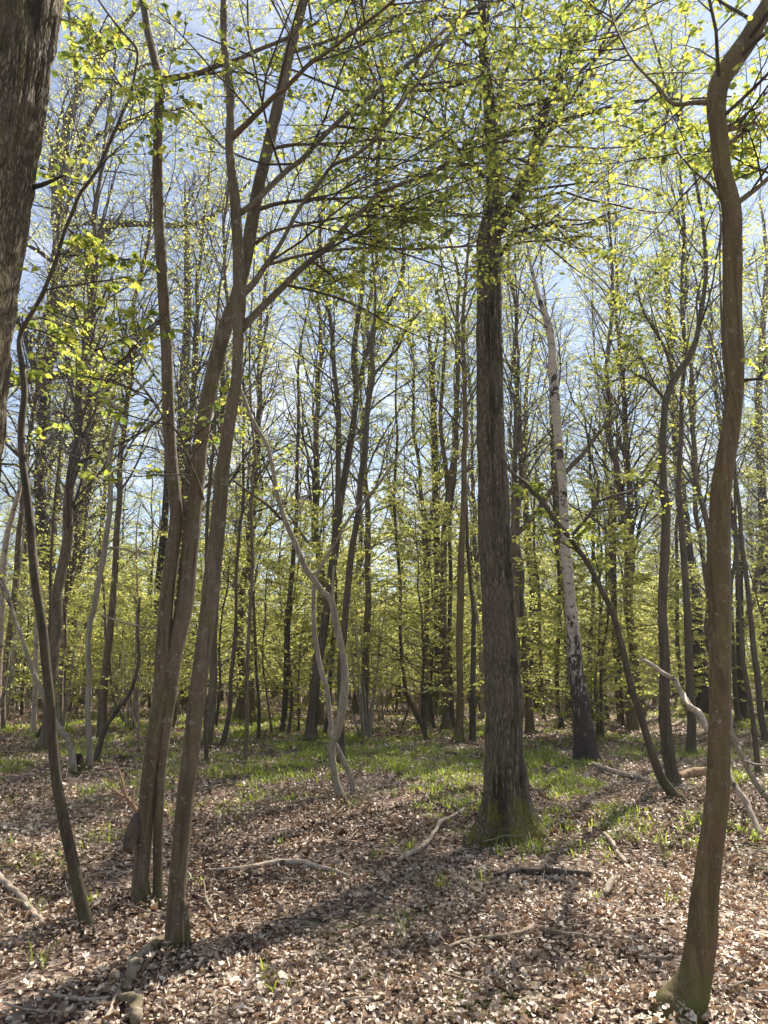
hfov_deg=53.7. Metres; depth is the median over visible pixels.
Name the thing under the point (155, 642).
hazel bush
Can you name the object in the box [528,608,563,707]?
hazel bush
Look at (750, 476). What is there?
hornbeam tree
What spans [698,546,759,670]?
hornbeam sapling
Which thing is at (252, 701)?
hornbeam tree
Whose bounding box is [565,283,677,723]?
hornbeam tree
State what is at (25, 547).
hornbeam tree
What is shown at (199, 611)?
hornbeam sapling
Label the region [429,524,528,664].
hornbeam sapling
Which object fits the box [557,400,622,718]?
hornbeam tree
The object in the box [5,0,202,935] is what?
hornbeam tree
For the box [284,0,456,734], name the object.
hornbeam tree
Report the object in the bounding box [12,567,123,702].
hornbeam sapling
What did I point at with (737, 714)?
hornbeam tree
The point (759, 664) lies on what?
hazel bush
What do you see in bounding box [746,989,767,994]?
stick
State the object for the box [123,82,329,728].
hornbeam tree
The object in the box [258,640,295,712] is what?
leaning pole
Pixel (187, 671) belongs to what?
hazel bush
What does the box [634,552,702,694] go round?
hornbeam sapling
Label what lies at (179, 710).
hazel bush
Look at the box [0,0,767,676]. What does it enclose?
sky
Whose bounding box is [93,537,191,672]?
hornbeam sapling
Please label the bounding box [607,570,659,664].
hornbeam sapling
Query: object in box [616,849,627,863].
stick
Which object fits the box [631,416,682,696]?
hornbeam tree
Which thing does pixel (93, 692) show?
hornbeam sapling
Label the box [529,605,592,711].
hornbeam sapling
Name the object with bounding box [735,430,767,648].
hornbeam tree
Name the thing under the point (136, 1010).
fallen log
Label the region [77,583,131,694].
hornbeam sapling
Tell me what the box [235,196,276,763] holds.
sapling
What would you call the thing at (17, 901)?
stick
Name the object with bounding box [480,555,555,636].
hornbeam sapling
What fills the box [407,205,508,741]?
hornbeam tree
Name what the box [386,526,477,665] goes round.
hornbeam sapling
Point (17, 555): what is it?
hornbeam tree
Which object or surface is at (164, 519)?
hornbeam tree
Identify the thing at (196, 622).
hornbeam sapling
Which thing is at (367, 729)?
hazel bush
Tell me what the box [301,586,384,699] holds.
hornbeam sapling
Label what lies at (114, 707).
hazel bush
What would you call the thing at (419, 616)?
hornbeam sapling
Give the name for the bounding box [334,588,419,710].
hornbeam sapling
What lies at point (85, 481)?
hornbeam tree
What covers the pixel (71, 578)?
sapling
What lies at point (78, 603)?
hornbeam sapling
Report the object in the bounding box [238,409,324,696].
hornbeam tree
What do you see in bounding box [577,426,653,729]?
hornbeam tree
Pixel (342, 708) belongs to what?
sapling
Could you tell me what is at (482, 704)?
hornbeam tree
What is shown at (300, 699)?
leaning pole
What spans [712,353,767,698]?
hornbeam tree
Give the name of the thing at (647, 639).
hornbeam sapling
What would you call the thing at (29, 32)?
oak tree
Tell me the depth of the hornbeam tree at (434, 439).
25.84 m
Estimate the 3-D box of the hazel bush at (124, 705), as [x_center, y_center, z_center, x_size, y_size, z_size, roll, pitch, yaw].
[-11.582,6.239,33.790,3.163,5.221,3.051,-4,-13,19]
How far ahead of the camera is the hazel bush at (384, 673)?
41.01 m
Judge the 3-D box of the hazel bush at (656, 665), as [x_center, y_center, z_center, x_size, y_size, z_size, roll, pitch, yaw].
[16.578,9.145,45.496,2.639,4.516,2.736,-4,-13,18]
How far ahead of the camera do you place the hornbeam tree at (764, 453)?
25.29 m
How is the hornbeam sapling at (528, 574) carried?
on the ground at (8, 989)
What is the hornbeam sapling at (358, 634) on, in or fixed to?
on the ground at (8, 989)
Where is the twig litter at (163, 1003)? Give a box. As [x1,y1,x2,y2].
[0,742,767,1023]
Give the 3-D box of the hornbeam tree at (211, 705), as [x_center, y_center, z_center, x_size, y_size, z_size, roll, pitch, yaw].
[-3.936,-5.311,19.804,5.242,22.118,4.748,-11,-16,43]
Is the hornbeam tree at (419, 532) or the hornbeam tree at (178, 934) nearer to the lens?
the hornbeam tree at (178, 934)
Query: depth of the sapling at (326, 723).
20.64 m
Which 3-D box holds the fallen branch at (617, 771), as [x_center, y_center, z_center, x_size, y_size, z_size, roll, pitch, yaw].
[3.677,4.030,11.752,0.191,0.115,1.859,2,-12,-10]
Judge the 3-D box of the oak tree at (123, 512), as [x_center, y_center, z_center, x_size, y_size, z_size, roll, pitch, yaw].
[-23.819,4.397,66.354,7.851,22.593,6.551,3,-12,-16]
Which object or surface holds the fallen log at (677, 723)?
on the ground at (8, 989)
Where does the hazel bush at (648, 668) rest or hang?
on the ground at (8, 989)
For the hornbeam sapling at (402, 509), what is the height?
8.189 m
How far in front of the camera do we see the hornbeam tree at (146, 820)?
5.82 m
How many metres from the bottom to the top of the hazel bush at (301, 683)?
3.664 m
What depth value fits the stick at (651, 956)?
4.08 m
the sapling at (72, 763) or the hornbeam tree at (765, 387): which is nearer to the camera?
the sapling at (72, 763)
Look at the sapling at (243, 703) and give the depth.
25.20 m
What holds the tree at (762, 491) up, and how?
on the ground at (8, 989)
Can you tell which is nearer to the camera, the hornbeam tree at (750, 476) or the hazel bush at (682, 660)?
the hazel bush at (682, 660)
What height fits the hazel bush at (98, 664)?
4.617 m
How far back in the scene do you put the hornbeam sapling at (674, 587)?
56.89 m
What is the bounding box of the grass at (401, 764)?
[0,697,767,993]
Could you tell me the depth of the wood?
122.68 m
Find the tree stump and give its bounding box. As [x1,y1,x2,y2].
[76,753,89,774]
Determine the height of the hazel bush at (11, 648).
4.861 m
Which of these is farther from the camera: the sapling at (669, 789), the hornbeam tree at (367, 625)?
the hornbeam tree at (367, 625)
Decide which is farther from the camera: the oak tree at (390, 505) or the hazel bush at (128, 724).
the oak tree at (390, 505)
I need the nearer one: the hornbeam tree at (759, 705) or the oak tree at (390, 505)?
the hornbeam tree at (759, 705)
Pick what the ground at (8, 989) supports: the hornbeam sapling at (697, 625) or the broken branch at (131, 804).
the hornbeam sapling at (697, 625)
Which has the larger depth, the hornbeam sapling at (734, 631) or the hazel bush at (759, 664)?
the hornbeam sapling at (734, 631)
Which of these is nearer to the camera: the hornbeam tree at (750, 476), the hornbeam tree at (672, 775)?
the hornbeam tree at (672, 775)
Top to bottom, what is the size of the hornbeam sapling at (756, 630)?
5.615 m
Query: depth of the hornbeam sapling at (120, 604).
47.64 m
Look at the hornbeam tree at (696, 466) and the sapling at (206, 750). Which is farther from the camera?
the hornbeam tree at (696, 466)
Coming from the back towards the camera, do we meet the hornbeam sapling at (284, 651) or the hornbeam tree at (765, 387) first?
the hornbeam tree at (765, 387)
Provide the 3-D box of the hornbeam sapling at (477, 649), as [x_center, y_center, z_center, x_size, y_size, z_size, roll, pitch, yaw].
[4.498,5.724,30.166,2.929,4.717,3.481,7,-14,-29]
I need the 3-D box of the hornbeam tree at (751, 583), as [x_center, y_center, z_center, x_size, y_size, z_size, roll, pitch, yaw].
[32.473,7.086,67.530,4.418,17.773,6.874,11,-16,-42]
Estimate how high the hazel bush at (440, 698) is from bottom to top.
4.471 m
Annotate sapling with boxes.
[0,497,95,715]
[0,574,77,774]
[4,566,79,712]
[5,570,55,704]
[7,568,113,701]
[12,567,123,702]
[17,307,164,772]
[25,541,143,689]
[28,569,143,712]
[32,320,136,707]
[33,504,146,685]
[70,556,159,714]
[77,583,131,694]
[78,562,143,694]
[78,563,150,678]
[81,593,128,693]
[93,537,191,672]
[93,587,158,762]
[102,526,168,663]
[112,608,151,708]
[117,481,273,703]
[122,502,280,692]
[130,524,264,709]
[140,480,311,727]
[150,567,246,710]
[183,595,237,692]
[188,213,260,763]
[207,486,375,734]
[209,355,348,801]
[217,585,297,697]
[220,239,279,744]
[227,507,259,720]
[228,529,305,695]
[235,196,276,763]
[235,432,276,738]
[238,471,290,733]
[244,516,376,730]
[246,542,327,673]
[266,548,386,715]
[266,559,341,666]
[266,608,324,707]
[272,549,351,693]
[276,536,385,698]
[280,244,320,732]
[280,507,420,703]
[299,517,421,696]
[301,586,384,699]
[304,426,350,734]
[311,416,434,796]
[324,458,482,738]
[327,570,384,701]
[333,544,433,708]
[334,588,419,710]
[338,527,415,691]
[351,448,522,727]
[382,560,467,684]
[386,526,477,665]
[390,585,470,702]
[399,628,434,700]
[404,518,528,702]
[411,521,474,695]
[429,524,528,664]
[431,571,478,708]
[434,609,483,710]
[447,487,606,688]
[447,514,557,666]
[452,574,481,686]
[463,600,539,702]
[476,397,709,802]
[476,525,642,738]
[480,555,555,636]
[523,462,704,737]
[524,561,581,674]
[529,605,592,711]
[533,554,645,733]
[540,505,650,668]
[546,582,610,693]
[553,549,655,658]
[564,588,623,707]
[574,536,683,691]
[579,599,625,697]
[580,552,683,667]
[588,543,708,724]
[604,610,672,701]
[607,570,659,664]
[618,553,704,690]
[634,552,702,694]
[635,587,682,689]
[637,540,749,692]
[645,588,703,686]
[649,546,764,688]
[666,459,767,702]
[680,582,760,680]
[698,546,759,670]
[733,560,765,680]
[740,558,767,699]
[757,584,767,645]
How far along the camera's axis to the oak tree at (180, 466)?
42.97 m
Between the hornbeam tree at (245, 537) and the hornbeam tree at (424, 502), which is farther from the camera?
the hornbeam tree at (424, 502)
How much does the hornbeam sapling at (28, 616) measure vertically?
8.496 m
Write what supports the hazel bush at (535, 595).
on the ground at (8, 989)
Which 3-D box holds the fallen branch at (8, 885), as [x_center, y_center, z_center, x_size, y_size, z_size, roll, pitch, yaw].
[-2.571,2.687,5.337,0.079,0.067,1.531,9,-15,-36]
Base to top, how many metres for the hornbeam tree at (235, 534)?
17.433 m
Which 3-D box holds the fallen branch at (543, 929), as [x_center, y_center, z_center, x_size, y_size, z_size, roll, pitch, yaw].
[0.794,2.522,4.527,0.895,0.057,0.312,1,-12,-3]
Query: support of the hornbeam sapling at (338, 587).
on the ground at (8, 989)
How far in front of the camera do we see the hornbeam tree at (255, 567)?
57.58 m
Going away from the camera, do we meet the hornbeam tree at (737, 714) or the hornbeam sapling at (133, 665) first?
the hornbeam tree at (737, 714)
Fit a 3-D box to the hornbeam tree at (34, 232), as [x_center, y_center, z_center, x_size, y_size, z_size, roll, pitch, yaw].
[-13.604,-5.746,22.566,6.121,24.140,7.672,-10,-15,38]
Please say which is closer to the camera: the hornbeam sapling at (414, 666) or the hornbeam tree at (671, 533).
the hornbeam sapling at (414, 666)
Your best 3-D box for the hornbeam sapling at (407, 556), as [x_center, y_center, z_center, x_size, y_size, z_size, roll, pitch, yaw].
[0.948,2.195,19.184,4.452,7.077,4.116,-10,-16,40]
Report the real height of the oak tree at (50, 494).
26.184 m
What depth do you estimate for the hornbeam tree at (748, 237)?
22.04 m
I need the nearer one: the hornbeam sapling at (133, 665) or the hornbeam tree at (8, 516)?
the hornbeam sapling at (133, 665)
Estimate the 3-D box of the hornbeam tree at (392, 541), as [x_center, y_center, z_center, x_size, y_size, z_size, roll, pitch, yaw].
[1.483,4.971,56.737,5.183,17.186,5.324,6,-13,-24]
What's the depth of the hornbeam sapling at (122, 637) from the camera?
27.20 m
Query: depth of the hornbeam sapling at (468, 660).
27.57 m
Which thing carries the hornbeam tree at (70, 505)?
on the ground at (8, 989)
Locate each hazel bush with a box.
[0,553,54,695]
[0,566,49,710]
[10,623,41,709]
[29,578,128,728]
[80,553,188,729]
[83,627,118,704]
[85,581,152,710]
[86,542,208,739]
[93,592,145,707]
[93,604,150,711]
[105,557,185,704]
[127,591,196,698]
[128,574,201,693]
[146,605,224,713]
[209,612,254,705]
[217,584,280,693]
[221,643,237,697]
[223,605,276,694]
[225,591,284,706]
[246,591,296,697]
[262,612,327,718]
[271,595,330,711]
[282,657,309,703]
[287,505,415,738]
[347,599,396,702]
[355,603,416,720]
[360,620,403,702]
[394,608,467,718]
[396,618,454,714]
[447,613,478,704]
[524,573,590,709]
[528,605,565,704]
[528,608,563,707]
[559,615,617,706]
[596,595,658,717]
[606,616,654,703]
[607,619,669,714]
[621,600,676,705]
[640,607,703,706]
[644,635,683,699]
[670,640,708,683]
[731,610,760,700]
[731,642,760,705]
[735,625,767,702]
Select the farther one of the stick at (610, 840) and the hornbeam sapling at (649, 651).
the hornbeam sapling at (649, 651)
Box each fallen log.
[118,991,142,1023]
[121,933,164,990]
[493,867,591,876]
[672,718,686,725]
[679,767,706,778]
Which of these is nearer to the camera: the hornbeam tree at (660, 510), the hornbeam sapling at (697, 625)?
the hornbeam sapling at (697, 625)
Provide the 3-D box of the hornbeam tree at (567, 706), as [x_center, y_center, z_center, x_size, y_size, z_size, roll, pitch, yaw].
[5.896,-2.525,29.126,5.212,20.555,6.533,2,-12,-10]
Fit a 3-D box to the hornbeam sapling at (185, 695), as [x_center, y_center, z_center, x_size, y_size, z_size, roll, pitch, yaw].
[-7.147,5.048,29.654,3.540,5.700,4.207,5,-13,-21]
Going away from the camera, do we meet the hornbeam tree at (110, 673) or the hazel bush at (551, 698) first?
the hornbeam tree at (110, 673)
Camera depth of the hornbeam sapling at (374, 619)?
29.86 m
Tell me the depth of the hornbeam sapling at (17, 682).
30.99 m
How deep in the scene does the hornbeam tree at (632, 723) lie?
22.89 m
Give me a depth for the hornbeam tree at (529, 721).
22.46 m
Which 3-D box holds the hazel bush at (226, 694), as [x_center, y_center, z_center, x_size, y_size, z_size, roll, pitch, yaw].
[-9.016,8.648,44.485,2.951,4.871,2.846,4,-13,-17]
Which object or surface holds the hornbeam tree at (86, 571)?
on the ground at (8, 989)
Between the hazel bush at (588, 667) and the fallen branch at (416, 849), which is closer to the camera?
the fallen branch at (416, 849)
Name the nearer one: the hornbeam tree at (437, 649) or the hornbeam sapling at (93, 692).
the hornbeam tree at (437, 649)
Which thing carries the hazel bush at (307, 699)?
on the ground at (8, 989)
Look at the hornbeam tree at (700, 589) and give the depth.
32.97 m
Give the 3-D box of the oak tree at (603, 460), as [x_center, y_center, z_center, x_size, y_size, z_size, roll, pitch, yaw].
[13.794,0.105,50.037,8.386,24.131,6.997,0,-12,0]
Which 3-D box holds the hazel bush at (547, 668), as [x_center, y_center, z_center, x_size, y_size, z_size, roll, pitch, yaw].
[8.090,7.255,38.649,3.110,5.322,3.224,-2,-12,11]
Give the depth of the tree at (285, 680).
21.02 m
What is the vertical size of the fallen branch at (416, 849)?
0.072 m
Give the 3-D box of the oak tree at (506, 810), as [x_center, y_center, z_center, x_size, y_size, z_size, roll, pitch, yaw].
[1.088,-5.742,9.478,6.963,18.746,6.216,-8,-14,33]
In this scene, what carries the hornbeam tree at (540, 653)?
on the ground at (8, 989)
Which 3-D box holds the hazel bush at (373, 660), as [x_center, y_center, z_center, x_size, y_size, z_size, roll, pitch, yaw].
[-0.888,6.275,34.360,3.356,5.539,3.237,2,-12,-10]
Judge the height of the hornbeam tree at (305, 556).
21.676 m
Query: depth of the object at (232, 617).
29.91 m
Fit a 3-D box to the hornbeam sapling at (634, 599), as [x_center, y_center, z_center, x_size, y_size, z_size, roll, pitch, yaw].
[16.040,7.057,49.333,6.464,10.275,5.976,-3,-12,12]
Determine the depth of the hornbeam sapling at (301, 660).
34.80 m
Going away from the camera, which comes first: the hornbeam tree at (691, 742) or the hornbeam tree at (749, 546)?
the hornbeam tree at (691, 742)
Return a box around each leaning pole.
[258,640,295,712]
[266,622,303,713]
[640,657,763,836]
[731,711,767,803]
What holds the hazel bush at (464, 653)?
on the ground at (8, 989)
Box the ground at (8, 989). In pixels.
[0,679,767,1023]
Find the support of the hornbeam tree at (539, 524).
on the ground at (8, 989)
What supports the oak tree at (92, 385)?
on the ground at (8, 989)
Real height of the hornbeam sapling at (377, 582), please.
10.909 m
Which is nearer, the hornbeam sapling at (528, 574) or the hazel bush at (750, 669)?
the hornbeam sapling at (528, 574)
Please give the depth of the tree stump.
12.06 m
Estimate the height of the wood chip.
0.050 m
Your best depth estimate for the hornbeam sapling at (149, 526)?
37.77 m
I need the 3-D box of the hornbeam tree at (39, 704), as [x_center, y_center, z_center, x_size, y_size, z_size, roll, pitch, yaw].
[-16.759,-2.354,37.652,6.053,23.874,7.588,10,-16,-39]
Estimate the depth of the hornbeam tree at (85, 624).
41.25 m
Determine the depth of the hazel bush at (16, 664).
23.68 m
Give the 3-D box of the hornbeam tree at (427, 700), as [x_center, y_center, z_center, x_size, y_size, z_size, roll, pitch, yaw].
[1.574,-2.076,25.491,6.977,18.040,4.485,-5,-13,22]
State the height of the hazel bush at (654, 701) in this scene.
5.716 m
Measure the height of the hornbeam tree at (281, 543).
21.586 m
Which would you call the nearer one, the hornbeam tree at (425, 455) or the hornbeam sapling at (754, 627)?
the hornbeam sapling at (754, 627)
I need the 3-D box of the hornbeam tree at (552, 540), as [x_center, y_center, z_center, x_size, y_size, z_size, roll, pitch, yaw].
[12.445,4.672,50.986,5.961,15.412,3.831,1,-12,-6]
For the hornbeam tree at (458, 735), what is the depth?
18.63 m
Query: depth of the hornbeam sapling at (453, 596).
52.60 m
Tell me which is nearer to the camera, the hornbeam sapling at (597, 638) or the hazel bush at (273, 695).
the hornbeam sapling at (597, 638)
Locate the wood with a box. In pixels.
[4,583,759,684]
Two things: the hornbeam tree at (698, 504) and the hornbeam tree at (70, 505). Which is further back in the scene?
the hornbeam tree at (698, 504)
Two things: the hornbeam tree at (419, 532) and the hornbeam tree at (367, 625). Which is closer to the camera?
the hornbeam tree at (367, 625)
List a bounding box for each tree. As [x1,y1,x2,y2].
[0,0,63,479]
[0,0,256,706]
[0,1,143,728]
[0,226,105,708]
[0,333,69,698]
[0,412,35,572]
[0,428,55,732]
[0,468,40,717]
[0,482,21,726]
[0,493,18,615]
[1,479,18,590]
[2,260,160,718]
[4,391,83,662]
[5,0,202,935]
[6,0,246,750]
[6,123,66,433]
[6,460,33,704]
[9,402,67,697]
[13,338,139,711]
[14,196,158,704]
[16,0,546,910]
[21,399,95,737]
[36,0,238,736]
[45,291,126,692]
[57,313,158,705]
[63,493,113,693]
[82,453,137,722]
[86,447,156,691]
[91,495,133,689]
[114,402,163,696]
[118,0,767,958]
[118,155,266,703]
[122,491,163,717]
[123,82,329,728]
[128,0,310,744]
[128,333,190,710]
[144,499,160,709]
[150,364,279,703]
[157,362,275,701]
[177,225,328,723]
[188,79,395,725]
[194,0,744,847]
[197,369,267,598]
[199,424,283,696]
[203,150,384,718]
[203,417,246,604]
[210,430,269,697]
[224,484,276,633]
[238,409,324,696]
[248,111,431,740]
[271,493,297,615]
[272,409,337,677]
[274,416,354,693]
[276,490,324,686]
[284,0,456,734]
[293,0,466,764]
[306,500,340,652]
[322,256,458,712]
[322,419,361,592]
[332,189,534,722]
[353,366,448,703]
[359,377,421,701]
[371,476,420,630]
[381,258,505,710]
[383,251,475,718]
[385,291,428,732]
[385,342,477,697]
[388,246,476,716]
[388,496,415,685]
[390,464,454,658]
[393,31,548,742]
[394,117,509,730]
[399,458,444,596]
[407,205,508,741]
[409,0,613,731]
[409,423,460,611]
[416,307,476,729]
[419,454,484,719]
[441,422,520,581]
[447,179,613,654]
[458,209,569,716]
[466,55,602,762]
[471,206,607,719]
[474,288,580,709]
[498,0,767,1023]
[506,415,578,609]
[507,313,591,728]
[510,57,746,730]
[510,403,558,720]
[524,402,573,689]
[526,189,674,712]
[527,467,583,627]
[539,336,654,697]
[554,493,590,623]
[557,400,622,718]
[561,131,767,718]
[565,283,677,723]
[566,364,603,720]
[567,476,591,639]
[572,449,637,692]
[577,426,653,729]
[580,389,655,600]
[582,0,767,789]
[582,15,767,585]
[603,0,767,754]
[618,167,721,713]
[618,346,765,682]
[619,464,673,689]
[629,117,767,742]
[630,364,698,697]
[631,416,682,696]
[634,377,709,716]
[635,236,766,661]
[639,294,767,721]
[643,455,682,606]
[652,82,767,776]
[663,200,767,718]
[671,399,733,603]
[688,216,767,584]
[688,233,767,566]
[695,405,765,557]
[699,178,767,710]
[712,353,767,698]
[731,397,767,595]
[733,502,759,663]
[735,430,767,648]
[742,487,760,629]
[744,132,767,263]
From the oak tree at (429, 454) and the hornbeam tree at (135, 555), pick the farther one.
the oak tree at (429, 454)
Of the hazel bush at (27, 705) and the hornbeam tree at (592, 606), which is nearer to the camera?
the hornbeam tree at (592, 606)
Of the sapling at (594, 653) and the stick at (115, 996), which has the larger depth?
the sapling at (594, 653)
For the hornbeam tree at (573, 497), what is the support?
on the ground at (8, 989)
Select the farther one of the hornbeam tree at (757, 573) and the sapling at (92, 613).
the hornbeam tree at (757, 573)
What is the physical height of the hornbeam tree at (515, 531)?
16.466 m
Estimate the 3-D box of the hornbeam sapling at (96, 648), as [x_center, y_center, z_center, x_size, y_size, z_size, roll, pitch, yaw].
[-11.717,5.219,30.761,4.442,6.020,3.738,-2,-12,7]
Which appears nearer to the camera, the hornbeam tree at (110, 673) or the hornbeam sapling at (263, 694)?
the hornbeam tree at (110, 673)
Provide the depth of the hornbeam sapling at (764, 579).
21.53 m
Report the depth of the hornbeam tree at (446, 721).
22.67 m
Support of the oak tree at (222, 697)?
on the ground at (8, 989)
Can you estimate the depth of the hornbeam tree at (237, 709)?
28.39 m
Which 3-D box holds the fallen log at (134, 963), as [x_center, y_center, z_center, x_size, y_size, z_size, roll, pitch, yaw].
[-1.294,2.387,4.042,0.137,0.078,0.743,0,-12,2]
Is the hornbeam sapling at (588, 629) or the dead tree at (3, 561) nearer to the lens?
the dead tree at (3, 561)
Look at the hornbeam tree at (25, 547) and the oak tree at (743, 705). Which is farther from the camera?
the hornbeam tree at (25, 547)
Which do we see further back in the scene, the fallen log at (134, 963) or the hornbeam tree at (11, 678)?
the hornbeam tree at (11, 678)
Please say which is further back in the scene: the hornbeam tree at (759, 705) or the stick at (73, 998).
the hornbeam tree at (759, 705)
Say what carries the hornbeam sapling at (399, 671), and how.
on the ground at (8, 989)
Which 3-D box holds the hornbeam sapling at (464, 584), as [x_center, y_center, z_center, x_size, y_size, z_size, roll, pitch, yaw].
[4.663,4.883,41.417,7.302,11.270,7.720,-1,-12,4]
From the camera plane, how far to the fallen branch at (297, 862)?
6.14 m
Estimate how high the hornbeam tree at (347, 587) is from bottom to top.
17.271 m
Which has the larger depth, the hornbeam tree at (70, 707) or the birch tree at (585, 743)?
the hornbeam tree at (70, 707)
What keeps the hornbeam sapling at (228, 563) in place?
on the ground at (8, 989)
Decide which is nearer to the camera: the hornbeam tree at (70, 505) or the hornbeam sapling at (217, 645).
the hornbeam tree at (70, 505)
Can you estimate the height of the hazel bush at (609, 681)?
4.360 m
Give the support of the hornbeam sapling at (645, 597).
on the ground at (8, 989)
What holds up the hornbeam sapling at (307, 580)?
on the ground at (8, 989)
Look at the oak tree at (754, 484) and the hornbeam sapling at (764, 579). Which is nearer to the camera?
the hornbeam sapling at (764, 579)
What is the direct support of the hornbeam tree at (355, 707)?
on the ground at (8, 989)
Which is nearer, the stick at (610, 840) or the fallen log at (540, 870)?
the fallen log at (540, 870)
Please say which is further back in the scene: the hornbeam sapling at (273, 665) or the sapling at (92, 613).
the hornbeam sapling at (273, 665)
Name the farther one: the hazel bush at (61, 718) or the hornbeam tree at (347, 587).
the hazel bush at (61, 718)
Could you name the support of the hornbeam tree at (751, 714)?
on the ground at (8, 989)
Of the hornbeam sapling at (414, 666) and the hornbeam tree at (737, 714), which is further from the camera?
the hornbeam sapling at (414, 666)
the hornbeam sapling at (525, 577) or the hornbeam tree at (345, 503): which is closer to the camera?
the hornbeam sapling at (525, 577)
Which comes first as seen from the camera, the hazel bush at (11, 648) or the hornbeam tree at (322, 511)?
the hazel bush at (11, 648)
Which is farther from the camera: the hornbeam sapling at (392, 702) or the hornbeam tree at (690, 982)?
the hornbeam sapling at (392, 702)
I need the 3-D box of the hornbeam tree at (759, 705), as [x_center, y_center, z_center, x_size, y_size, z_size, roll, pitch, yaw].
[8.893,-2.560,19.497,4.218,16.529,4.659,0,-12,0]
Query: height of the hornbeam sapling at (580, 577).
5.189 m
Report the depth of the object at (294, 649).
26.54 m
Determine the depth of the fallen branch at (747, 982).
3.72 m
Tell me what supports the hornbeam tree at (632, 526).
on the ground at (8, 989)
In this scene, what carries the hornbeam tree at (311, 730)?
on the ground at (8, 989)
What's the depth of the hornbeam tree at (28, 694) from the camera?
49.12 m
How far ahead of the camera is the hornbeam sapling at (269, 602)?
53.18 m
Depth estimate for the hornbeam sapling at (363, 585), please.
29.13 m
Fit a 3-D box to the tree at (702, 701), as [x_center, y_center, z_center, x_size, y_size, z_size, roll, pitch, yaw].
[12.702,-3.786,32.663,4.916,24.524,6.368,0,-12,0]
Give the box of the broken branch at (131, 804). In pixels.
[108,770,137,812]
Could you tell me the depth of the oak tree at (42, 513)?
37.28 m
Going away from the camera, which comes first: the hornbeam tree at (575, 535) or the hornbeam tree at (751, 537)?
the hornbeam tree at (751, 537)
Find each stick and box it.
[0,893,22,904]
[37,988,113,1001]
[104,983,121,1018]
[198,894,217,923]
[279,876,337,884]
[603,832,616,849]
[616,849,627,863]
[639,955,679,957]
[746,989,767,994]
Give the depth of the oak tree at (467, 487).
57.98 m
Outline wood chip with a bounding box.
[604,876,613,894]
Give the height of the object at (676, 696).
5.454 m
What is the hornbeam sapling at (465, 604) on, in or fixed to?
on the ground at (8, 989)
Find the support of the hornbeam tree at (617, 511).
on the ground at (8, 989)
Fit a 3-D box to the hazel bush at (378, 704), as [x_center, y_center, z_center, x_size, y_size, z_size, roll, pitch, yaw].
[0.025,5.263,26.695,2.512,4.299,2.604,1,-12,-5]
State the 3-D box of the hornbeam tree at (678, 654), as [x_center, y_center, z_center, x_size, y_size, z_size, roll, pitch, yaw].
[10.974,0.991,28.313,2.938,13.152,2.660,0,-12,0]
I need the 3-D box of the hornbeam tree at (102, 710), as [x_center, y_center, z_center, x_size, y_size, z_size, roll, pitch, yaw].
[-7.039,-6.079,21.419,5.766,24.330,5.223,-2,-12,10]
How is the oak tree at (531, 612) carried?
on the ground at (8, 989)
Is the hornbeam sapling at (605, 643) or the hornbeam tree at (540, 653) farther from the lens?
the hornbeam sapling at (605, 643)
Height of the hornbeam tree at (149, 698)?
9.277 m
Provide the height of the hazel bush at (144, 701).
7.434 m
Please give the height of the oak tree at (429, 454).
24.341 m
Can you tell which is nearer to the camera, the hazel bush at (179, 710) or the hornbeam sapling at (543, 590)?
the hazel bush at (179, 710)
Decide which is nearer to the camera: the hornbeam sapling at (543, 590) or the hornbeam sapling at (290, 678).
the hornbeam sapling at (290, 678)
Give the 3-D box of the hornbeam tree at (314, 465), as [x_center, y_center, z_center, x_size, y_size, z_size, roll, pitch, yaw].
[-2.457,-4.071,24.292,5.473,21.583,6.860,-10,-16,40]
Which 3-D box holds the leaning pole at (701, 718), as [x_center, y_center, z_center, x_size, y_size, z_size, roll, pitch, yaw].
[3.327,2.550,8.198,0.753,1.969,1.940,0,-12,0]
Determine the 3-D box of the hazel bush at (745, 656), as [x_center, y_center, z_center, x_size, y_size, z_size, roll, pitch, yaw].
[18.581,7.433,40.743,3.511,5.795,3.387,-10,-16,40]
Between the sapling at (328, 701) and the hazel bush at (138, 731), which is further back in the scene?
the hazel bush at (138, 731)
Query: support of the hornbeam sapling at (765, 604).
on the ground at (8, 989)
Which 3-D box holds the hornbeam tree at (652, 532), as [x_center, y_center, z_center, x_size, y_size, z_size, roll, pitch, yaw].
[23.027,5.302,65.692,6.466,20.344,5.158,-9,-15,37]
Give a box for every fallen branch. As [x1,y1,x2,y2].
[0,872,43,923]
[206,859,353,876]
[396,807,464,862]
[446,924,598,946]
[591,762,650,783]
[713,980,765,994]
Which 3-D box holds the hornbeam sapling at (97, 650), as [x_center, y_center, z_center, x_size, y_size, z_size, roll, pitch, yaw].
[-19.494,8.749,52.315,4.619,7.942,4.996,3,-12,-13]
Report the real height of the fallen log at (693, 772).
0.152 m
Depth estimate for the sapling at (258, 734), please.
19.04 m
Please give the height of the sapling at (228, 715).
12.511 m
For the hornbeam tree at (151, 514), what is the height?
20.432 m
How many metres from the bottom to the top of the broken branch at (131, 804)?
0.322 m
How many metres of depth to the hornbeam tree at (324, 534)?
95.78 m
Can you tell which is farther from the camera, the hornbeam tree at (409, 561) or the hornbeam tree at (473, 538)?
the hornbeam tree at (409, 561)
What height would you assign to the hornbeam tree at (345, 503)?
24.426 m

